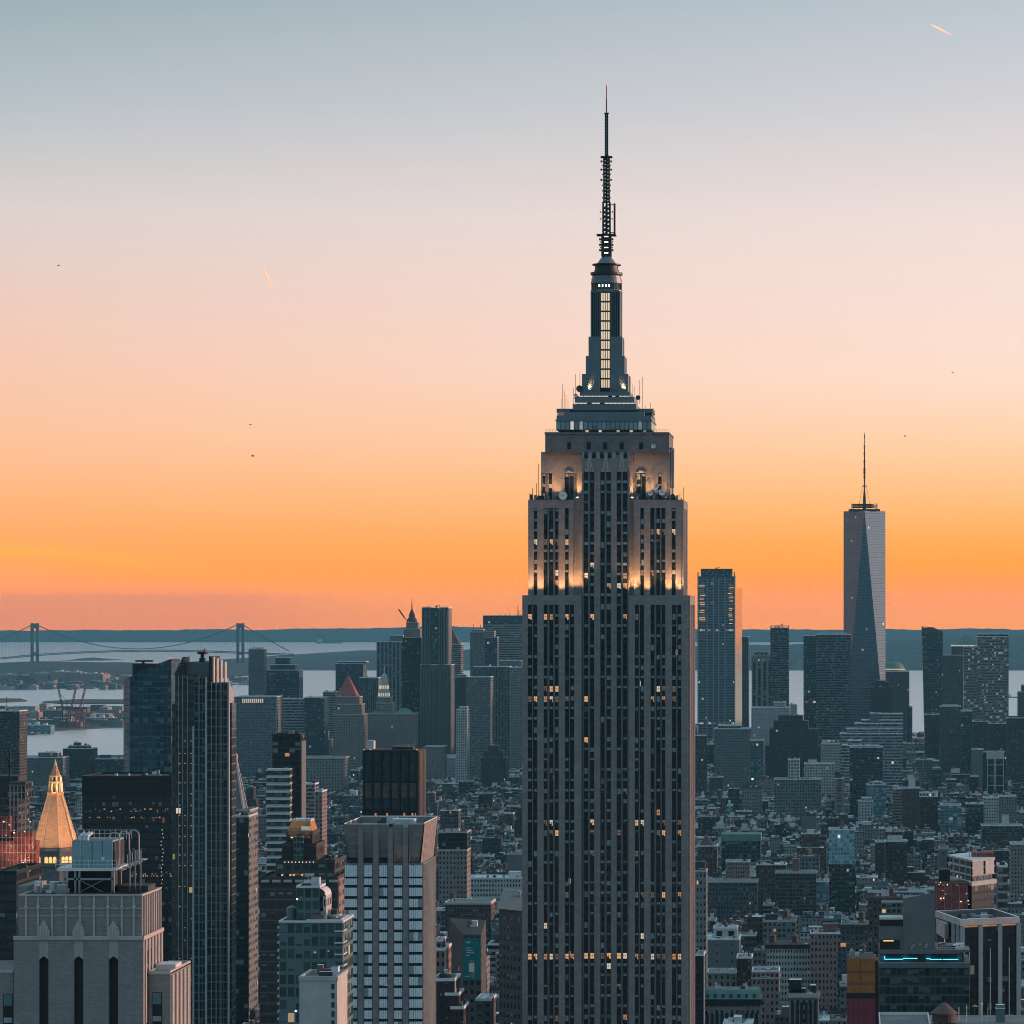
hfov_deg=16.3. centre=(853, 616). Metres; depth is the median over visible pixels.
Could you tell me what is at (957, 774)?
apartment building
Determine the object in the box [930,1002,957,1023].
water tank
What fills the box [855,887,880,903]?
loft building
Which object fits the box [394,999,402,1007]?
window
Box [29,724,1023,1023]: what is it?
city blocks
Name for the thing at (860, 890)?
loft building
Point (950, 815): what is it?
loft building
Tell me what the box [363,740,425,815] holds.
bronze tower
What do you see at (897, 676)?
tower
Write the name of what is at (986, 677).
tower
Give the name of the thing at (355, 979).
window
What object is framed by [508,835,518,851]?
city building
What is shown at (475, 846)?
city building
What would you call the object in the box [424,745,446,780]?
office block
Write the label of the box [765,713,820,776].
exchange building
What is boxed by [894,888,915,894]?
city building
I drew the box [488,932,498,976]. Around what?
city building
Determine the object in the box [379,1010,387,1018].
window
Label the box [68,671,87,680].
housing block
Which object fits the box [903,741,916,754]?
loft building
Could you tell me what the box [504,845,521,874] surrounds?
city building
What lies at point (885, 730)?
office block
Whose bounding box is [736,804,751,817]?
loft building
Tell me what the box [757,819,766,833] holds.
loft building
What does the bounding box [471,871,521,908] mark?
loft building
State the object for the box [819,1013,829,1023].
loft building
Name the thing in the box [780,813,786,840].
loft building
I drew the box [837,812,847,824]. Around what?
apartment building
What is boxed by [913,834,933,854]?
apartment building
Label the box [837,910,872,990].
city building
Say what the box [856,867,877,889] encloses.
loft building
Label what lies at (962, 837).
apartment building
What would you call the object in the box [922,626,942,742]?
glass tower
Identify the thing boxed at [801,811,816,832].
city building
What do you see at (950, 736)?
apartment slab
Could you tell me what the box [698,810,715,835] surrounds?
apartment building
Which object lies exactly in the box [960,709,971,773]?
apartment slab
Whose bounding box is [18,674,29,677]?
housing block
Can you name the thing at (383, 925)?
window
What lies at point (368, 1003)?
window
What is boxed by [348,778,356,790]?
apartment building
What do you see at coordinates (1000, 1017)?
building
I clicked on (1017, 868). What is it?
apartment tower
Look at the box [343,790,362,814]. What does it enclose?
city building
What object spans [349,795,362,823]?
city building
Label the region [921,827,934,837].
loft building
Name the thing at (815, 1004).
arched window
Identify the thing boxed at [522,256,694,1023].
skyscraper
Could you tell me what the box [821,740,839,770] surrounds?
office block
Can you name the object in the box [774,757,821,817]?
hospital block
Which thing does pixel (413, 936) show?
window
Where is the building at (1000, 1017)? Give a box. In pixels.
[879,1003,1023,1023]
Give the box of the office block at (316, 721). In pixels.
[304,696,327,755]
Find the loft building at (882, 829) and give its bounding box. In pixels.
[879,823,896,839]
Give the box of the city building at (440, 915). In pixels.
[436,900,444,931]
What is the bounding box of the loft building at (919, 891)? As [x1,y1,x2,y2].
[898,881,926,894]
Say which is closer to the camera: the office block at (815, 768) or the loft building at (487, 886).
the loft building at (487, 886)
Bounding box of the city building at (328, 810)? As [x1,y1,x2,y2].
[327,800,330,823]
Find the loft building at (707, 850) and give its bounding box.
[698,835,717,876]
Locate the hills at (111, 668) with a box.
[0,661,269,688]
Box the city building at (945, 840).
[940,834,948,844]
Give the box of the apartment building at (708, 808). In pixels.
[695,806,715,811]
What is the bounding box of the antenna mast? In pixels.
[596,84,616,256]
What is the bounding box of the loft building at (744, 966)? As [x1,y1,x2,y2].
[736,951,752,985]
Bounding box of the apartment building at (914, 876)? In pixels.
[907,866,924,885]
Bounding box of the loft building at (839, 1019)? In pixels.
[830,1005,846,1023]
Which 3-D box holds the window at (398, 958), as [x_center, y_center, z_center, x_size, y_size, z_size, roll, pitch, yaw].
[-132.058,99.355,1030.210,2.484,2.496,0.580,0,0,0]
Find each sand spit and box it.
[0,698,26,702]
[42,699,122,703]
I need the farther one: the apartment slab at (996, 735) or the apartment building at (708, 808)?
the apartment slab at (996, 735)
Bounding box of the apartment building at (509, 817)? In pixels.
[504,806,514,827]
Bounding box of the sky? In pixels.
[0,0,1023,630]
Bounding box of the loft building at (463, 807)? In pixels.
[456,802,470,829]
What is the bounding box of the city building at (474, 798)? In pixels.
[471,793,478,808]
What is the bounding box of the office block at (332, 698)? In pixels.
[323,690,338,738]
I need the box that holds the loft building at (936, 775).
[932,766,941,790]
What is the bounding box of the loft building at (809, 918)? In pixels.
[801,911,823,928]
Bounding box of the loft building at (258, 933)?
[258,917,258,949]
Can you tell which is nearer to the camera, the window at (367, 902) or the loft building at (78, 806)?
the window at (367, 902)
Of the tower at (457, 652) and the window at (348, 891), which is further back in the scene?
the tower at (457, 652)
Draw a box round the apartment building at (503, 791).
[492,783,506,797]
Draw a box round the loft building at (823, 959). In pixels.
[810,923,837,1007]
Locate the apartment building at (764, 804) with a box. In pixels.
[762,798,768,814]
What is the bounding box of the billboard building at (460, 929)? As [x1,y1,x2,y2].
[449,918,485,1023]
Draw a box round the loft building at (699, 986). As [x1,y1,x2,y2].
[695,948,705,1023]
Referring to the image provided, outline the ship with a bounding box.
[316,638,341,642]
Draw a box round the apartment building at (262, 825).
[258,808,266,844]
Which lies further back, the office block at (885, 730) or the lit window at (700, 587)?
the lit window at (700, 587)
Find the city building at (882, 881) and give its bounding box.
[878,873,887,889]
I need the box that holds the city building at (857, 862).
[855,859,863,876]
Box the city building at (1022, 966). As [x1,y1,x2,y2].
[1021,954,1023,980]
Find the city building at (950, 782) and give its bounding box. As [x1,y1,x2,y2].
[946,773,955,791]
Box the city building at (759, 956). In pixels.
[753,945,766,965]
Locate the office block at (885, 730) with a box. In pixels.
[840,712,902,791]
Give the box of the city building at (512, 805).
[506,799,520,815]
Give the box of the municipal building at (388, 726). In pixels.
[367,665,418,747]
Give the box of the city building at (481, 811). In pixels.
[474,803,495,816]
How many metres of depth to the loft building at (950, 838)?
3633.59 m
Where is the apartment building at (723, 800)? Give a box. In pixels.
[720,796,725,807]
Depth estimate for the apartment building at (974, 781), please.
4610.23 m
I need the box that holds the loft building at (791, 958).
[765,933,809,1009]
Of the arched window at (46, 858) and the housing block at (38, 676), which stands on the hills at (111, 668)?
the housing block at (38, 676)
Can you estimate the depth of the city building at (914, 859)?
3160.75 m
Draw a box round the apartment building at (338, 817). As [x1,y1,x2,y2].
[330,812,348,823]
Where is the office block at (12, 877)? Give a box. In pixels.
[0,863,41,960]
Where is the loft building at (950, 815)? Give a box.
[940,803,960,835]
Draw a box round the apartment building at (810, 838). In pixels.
[797,829,823,877]
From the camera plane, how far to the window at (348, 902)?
1029.90 m
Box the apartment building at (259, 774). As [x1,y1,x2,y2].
[256,769,266,779]
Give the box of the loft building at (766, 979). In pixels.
[751,965,780,1023]
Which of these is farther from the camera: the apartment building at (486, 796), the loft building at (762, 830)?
the apartment building at (486, 796)
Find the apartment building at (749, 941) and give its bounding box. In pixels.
[738,921,756,952]
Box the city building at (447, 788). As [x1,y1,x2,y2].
[442,781,453,799]
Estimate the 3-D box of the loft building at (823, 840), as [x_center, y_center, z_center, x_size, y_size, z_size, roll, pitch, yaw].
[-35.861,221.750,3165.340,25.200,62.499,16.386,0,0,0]
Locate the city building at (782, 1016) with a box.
[775,1006,827,1023]
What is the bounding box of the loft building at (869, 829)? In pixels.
[859,817,881,839]
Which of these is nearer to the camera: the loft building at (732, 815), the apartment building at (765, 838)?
the apartment building at (765, 838)
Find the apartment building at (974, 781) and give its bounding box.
[970,774,978,792]
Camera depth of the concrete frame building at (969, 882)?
1656.05 m
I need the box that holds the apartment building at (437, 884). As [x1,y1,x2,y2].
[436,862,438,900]
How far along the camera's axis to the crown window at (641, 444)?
1275.80 m
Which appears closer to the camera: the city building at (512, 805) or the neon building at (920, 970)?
the neon building at (920, 970)
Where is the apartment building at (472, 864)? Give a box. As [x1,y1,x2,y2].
[471,854,474,874]
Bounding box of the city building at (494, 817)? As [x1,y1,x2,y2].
[491,814,497,824]
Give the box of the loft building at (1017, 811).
[1016,805,1019,820]
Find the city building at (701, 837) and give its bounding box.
[695,830,709,839]
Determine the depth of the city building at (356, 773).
4839.38 m
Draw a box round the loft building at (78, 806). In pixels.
[75,797,81,812]
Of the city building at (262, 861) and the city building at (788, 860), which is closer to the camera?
the city building at (788, 860)
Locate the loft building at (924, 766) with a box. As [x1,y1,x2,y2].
[916,757,932,787]
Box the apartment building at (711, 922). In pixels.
[707,913,716,933]
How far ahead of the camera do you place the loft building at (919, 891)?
2986.74 m
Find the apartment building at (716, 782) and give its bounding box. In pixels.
[709,770,723,799]
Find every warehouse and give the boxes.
[27,722,54,733]
[29,709,42,719]
[40,707,67,718]
[56,719,82,726]
[84,715,117,722]
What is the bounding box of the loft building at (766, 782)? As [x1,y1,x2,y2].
[757,775,774,795]
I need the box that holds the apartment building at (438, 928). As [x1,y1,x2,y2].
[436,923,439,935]
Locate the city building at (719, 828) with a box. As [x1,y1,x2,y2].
[713,822,730,836]
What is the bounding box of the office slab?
[82,770,171,960]
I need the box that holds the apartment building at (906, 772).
[903,769,912,778]
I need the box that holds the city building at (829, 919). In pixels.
[818,911,833,922]
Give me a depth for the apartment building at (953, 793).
4404.43 m
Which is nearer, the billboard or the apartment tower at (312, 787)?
the billboard
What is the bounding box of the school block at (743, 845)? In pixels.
[721,832,761,871]
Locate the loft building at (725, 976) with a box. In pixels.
[707,967,736,986]
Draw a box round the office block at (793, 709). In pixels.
[789,703,796,714]
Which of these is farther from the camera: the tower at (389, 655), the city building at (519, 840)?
the tower at (389, 655)
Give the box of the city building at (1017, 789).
[1010,781,1023,809]
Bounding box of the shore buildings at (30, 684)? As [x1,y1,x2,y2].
[0,662,795,727]
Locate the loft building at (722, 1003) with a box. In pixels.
[705,982,762,1023]
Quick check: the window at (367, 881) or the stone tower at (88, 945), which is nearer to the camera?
the stone tower at (88, 945)
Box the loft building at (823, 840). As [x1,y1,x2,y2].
[799,830,826,874]
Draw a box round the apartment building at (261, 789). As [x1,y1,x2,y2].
[256,784,266,795]
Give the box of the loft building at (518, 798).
[510,795,521,804]
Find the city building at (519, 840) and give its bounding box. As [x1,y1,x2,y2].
[506,834,521,849]
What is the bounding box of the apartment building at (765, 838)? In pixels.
[761,836,769,844]
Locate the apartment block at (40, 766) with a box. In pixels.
[27,751,68,787]
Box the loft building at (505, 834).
[499,823,510,839]
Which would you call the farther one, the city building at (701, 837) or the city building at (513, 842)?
the city building at (701, 837)
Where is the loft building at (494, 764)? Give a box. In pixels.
[481,743,508,786]
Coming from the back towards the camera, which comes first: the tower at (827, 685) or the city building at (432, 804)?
the tower at (827, 685)
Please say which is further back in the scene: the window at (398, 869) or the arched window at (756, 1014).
the arched window at (756, 1014)
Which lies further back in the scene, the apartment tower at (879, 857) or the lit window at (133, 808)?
the apartment tower at (879, 857)
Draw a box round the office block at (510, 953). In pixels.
[498,888,521,1023]
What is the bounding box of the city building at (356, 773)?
[350,769,360,782]
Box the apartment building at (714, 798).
[711,791,717,805]
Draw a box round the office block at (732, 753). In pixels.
[714,724,749,790]
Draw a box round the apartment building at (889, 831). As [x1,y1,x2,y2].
[885,823,904,838]
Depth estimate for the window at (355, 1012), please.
1029.90 m
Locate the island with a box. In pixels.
[62,658,114,660]
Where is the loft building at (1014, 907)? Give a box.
[1008,894,1023,944]
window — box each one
[3,994,12,1023]
[39,856,71,862]
[89,808,171,887]
[152,992,161,1023]
[345,865,357,878]
[345,876,357,884]
[345,887,357,895]
[345,899,357,906]
[345,910,357,917]
[353,921,357,929]
[353,932,357,940]
[353,943,357,951]
[353,954,357,962]
[353,966,357,973]
[353,977,357,984]
[353,988,357,996]
[353,999,357,1007]
[353,1010,357,1018]
[364,865,372,877]
[364,876,372,884]
[364,887,372,895]
[364,899,372,906]
[364,910,372,917]
[364,921,372,929]
[364,932,372,940]
[364,943,372,951]
[364,954,372,962]
[364,966,372,973]
[364,977,372,984]
[364,988,372,996]
[364,999,372,1007]
[364,1010,372,1018]
[379,865,387,877]
[379,876,387,884]
[379,887,387,895]
[379,899,387,906]
[379,910,387,917]
[379,921,387,929]
[379,932,387,940]
[379,943,387,951]
[379,954,387,962]
[379,966,387,973]
[379,977,387,984]
[379,988,387,996]
[379,999,387,1007]
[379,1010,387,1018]
[394,865,402,876]
[394,877,402,884]
[394,887,402,895]
[394,899,402,906]
[394,910,402,917]
[394,921,402,929]
[394,932,402,940]
[394,943,402,951]
[394,954,402,962]
[394,966,402,973]
[394,977,402,984]
[394,988,402,996]
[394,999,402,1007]
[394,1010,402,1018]
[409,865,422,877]
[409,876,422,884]
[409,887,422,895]
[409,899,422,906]
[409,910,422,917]
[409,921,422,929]
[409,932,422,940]
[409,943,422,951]
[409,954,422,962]
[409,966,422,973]
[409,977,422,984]
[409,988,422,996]
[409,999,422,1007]
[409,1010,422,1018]
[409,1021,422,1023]
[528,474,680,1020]
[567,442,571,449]
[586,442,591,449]
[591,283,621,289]
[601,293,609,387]
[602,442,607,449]
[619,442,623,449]
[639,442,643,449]
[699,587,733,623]
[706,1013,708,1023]
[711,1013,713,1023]
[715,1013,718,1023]
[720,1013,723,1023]
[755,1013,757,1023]
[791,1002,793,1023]
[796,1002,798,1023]
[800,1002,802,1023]
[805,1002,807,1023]
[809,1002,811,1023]
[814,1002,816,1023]
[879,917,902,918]
[879,920,902,925]
[880,940,899,948]
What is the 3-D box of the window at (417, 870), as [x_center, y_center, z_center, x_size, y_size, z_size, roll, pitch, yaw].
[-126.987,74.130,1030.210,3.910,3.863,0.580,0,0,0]
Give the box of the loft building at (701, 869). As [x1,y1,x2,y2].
[695,861,707,992]
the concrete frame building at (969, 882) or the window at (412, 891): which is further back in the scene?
the concrete frame building at (969, 882)
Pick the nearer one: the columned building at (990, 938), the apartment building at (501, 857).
the columned building at (990, 938)
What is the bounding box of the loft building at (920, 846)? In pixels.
[913,837,926,869]
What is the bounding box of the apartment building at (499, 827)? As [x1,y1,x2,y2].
[493,821,504,834]
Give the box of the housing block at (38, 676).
[30,672,50,683]
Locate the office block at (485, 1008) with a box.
[475,993,496,1023]
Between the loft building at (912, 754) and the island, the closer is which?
the loft building at (912, 754)
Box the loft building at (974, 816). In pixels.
[965,802,983,837]
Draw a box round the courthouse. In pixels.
[333,675,367,774]
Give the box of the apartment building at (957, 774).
[948,767,970,791]
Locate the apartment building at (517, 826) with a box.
[514,802,521,837]
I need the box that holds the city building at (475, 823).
[470,814,482,831]
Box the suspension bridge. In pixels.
[0,623,293,662]
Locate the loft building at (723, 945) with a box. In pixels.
[707,923,740,968]
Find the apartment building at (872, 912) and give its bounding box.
[864,885,902,956]
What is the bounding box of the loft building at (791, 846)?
[783,839,799,854]
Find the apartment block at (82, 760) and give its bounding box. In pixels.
[63,741,97,778]
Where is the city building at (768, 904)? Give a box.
[763,899,774,913]
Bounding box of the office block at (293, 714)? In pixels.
[283,697,303,732]
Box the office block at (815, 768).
[804,759,833,798]
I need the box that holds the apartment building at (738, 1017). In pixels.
[723,1007,753,1023]
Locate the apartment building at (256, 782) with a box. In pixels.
[245,780,266,787]
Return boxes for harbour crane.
[57,688,73,727]
[68,688,78,727]
[76,688,87,727]
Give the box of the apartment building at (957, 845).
[952,840,963,853]
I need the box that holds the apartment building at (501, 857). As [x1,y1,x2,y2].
[495,852,506,863]
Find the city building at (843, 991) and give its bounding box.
[839,974,846,1014]
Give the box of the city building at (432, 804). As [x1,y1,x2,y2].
[426,786,438,817]
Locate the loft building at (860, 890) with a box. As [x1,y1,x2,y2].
[857,882,866,909]
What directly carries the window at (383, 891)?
in the hotel tower at (390, 884)
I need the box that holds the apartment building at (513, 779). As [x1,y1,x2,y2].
[508,773,519,787]
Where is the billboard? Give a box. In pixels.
[463,938,479,979]
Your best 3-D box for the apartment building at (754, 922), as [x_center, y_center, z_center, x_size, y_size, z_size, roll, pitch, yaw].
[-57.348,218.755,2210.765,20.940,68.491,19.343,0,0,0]
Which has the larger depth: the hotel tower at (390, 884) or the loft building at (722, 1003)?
the loft building at (722, 1003)
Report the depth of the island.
20410.94 m
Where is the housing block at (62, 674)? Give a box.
[51,670,70,681]
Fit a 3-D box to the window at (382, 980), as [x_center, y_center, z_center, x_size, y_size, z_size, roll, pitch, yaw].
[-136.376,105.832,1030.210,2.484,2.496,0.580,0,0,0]
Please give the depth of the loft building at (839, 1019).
1932.68 m
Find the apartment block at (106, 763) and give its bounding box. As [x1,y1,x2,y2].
[95,755,122,772]
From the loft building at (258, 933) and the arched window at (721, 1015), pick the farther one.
the loft building at (258, 933)
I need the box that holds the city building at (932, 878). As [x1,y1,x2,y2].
[929,869,937,885]
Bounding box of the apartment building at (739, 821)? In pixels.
[733,817,749,826]
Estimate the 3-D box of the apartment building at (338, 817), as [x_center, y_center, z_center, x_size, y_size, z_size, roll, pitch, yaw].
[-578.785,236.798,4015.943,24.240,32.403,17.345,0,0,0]
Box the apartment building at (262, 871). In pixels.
[258,865,266,884]
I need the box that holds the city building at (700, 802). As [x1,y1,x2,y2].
[695,793,706,806]
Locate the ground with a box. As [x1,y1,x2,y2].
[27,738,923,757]
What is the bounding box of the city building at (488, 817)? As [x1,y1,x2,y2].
[485,812,499,823]
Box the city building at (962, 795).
[960,790,964,807]
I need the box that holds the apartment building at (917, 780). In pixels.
[902,775,922,791]
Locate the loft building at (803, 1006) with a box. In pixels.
[788,978,819,1023]
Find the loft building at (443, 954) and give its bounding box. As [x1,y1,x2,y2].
[436,936,451,974]
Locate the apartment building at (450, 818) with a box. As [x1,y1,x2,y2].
[440,803,460,830]
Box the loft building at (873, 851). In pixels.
[870,836,878,863]
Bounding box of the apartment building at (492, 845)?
[482,836,502,856]
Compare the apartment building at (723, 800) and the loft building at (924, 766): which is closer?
the apartment building at (723, 800)
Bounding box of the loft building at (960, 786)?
[956,779,968,794]
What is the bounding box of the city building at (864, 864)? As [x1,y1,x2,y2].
[858,855,869,874]
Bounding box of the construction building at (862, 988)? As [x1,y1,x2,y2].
[841,943,878,1023]
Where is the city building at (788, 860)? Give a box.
[785,855,792,869]
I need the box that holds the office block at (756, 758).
[750,739,763,785]
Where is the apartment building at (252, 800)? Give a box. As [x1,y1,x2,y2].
[246,780,258,812]
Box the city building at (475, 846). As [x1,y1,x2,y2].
[470,840,481,854]
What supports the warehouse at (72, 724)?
on the harbour land
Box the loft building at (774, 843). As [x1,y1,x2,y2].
[769,835,779,851]
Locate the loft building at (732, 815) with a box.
[723,812,744,820]
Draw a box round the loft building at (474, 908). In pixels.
[444,891,495,939]
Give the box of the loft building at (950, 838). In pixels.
[945,828,952,843]
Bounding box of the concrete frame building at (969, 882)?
[935,844,996,942]
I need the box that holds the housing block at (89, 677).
[81,672,109,682]
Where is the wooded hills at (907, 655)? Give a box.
[194,635,1023,670]
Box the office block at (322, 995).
[299,964,347,1023]
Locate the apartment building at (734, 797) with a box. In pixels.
[726,784,741,814]
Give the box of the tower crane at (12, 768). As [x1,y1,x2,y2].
[1,739,13,781]
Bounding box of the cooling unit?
[72,830,139,867]
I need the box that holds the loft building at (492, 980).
[490,978,495,991]
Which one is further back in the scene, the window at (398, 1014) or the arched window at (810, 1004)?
the arched window at (810, 1004)
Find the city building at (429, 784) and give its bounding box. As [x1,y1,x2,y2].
[426,780,434,791]
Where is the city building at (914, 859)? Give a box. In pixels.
[907,846,920,869]
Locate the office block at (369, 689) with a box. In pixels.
[359,676,380,712]
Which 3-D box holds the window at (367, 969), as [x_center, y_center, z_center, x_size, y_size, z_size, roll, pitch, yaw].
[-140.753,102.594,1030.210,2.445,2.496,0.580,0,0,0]
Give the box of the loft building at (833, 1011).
[819,1002,839,1014]
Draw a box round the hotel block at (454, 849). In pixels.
[438,828,470,906]
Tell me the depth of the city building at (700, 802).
4286.40 m
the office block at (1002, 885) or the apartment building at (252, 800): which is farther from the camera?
the apartment building at (252, 800)
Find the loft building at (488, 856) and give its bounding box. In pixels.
[477,853,494,858]
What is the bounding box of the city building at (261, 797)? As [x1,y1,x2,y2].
[245,789,264,807]
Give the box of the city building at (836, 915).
[825,909,840,931]
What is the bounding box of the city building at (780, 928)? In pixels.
[757,908,795,947]
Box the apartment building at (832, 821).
[824,814,838,836]
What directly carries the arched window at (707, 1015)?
in the loft building at (722, 1003)
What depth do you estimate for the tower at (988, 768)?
4650.00 m
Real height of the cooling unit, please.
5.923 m
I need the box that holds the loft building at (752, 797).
[742,782,761,817]
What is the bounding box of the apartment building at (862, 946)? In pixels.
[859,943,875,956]
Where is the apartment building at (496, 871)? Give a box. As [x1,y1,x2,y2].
[486,862,508,874]
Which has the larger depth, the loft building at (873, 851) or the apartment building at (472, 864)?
the loft building at (873, 851)
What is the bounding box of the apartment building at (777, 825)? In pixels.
[774,820,779,835]
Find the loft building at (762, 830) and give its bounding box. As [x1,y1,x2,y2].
[741,822,764,836]
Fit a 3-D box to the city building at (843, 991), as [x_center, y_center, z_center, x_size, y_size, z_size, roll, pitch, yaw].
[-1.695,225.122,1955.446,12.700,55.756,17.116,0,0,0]
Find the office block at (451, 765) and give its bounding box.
[447,754,455,777]
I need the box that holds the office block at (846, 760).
[842,738,861,789]
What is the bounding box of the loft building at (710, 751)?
[707,741,713,765]
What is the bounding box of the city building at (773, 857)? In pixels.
[768,852,794,861]
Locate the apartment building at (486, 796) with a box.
[475,788,495,807]
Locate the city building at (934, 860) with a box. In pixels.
[930,853,938,874]
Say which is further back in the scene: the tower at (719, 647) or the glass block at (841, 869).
the tower at (719, 647)
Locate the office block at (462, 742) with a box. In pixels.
[456,706,469,782]
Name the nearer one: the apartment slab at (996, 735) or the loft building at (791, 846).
the loft building at (791, 846)
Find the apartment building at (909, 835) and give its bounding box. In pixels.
[901,827,913,853]
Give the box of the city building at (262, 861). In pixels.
[258,855,266,867]
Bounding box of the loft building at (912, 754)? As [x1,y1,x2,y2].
[903,751,915,760]
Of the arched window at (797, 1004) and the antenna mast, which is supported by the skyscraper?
the antenna mast
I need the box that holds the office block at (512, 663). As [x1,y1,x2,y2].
[500,659,521,666]
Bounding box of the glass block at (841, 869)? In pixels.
[829,826,854,914]
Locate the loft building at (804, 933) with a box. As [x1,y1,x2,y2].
[800,918,825,939]
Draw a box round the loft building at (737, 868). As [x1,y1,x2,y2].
[725,859,750,877]
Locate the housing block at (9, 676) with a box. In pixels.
[0,673,21,681]
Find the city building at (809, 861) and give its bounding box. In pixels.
[798,848,819,878]
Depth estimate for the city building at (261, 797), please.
4312.71 m
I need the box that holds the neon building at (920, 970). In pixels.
[878,893,969,1014]
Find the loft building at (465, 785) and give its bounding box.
[457,779,476,794]
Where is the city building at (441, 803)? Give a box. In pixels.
[438,794,445,811]
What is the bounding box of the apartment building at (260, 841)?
[258,838,264,847]
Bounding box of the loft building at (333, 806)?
[328,798,336,811]
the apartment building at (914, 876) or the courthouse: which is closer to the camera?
the apartment building at (914, 876)
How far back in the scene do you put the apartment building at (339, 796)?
4383.24 m
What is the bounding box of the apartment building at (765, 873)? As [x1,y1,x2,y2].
[756,860,786,913]
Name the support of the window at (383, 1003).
in the hotel tower at (390, 884)
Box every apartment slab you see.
[925,713,938,759]
[939,704,960,775]
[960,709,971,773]
[972,719,988,750]
[981,815,1022,850]
[983,794,1016,823]
[988,721,1005,779]
[1006,716,1023,782]
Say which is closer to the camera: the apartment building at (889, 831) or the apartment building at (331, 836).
the apartment building at (889, 831)
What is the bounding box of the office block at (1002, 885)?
[996,861,1007,912]
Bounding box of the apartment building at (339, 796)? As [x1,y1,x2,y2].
[327,788,341,804]
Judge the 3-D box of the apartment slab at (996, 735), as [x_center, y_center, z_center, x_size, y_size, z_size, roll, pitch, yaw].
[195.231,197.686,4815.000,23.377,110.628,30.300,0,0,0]
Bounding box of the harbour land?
[7,706,122,734]
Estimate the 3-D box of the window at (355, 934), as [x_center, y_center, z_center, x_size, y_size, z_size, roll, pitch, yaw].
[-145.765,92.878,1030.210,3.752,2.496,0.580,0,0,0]
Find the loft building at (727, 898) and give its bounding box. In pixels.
[707,878,758,922]
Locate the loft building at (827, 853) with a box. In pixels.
[827,836,828,871]
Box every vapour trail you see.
[261,267,272,286]
[931,24,950,34]
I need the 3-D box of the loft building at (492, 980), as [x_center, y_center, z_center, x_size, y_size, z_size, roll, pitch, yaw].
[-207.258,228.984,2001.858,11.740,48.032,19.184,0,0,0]
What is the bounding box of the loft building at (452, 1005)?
[436,969,468,1023]
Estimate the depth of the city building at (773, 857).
3308.95 m
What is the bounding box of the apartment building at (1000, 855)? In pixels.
[981,842,1008,877]
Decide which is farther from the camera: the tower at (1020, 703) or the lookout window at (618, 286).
the tower at (1020, 703)
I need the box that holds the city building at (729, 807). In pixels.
[727,800,732,814]
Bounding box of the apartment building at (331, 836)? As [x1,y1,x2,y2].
[327,828,344,844]
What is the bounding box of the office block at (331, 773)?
[306,755,349,792]
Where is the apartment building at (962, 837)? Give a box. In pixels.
[953,830,967,845]
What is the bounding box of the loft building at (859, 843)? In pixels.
[855,829,864,860]
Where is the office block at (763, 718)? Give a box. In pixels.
[751,701,790,774]
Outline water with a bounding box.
[0,642,1023,754]
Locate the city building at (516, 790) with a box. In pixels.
[507,782,521,798]
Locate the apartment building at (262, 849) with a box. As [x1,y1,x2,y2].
[258,843,266,855]
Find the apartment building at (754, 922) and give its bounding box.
[744,912,772,942]
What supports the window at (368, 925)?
in the hotel tower at (390, 884)
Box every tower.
[0,696,26,774]
[0,775,38,868]
[0,850,190,1023]
[35,759,76,883]
[123,657,179,771]
[172,648,235,1023]
[234,695,282,777]
[236,753,257,814]
[236,812,257,1023]
[248,647,266,694]
[259,817,345,1023]
[266,731,305,872]
[267,656,302,697]
[277,877,353,1023]
[306,781,318,819]
[315,788,326,854]
[328,731,332,755]
[335,661,368,693]
[344,816,437,1023]
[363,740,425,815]
[376,634,403,711]
[403,604,421,747]
[420,605,454,753]
[452,629,462,675]
[455,674,466,735]
[466,675,492,777]
[470,624,484,675]
[473,665,521,769]
[483,613,521,665]
[484,630,498,665]
[695,734,706,794]
[697,567,741,742]
[742,636,748,726]
[752,651,769,705]
[770,624,788,705]
[775,858,828,915]
[803,632,850,744]
[834,776,844,812]
[844,433,885,727]
[850,744,882,816]
[858,796,872,823]
[866,780,885,814]
[870,679,891,712]
[875,839,884,878]
[885,661,911,742]
[885,835,906,884]
[893,784,901,827]
[901,779,919,833]
[919,792,937,835]
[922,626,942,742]
[938,843,948,867]
[943,634,976,709]
[963,633,1008,721]
[971,747,1004,794]
[1009,841,1023,900]
[1017,684,1023,715]
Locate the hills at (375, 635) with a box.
[0,626,1023,641]
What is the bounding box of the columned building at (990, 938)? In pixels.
[935,908,1020,1014]
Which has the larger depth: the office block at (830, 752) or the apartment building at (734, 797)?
the office block at (830, 752)
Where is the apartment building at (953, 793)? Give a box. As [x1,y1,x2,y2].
[950,787,959,799]

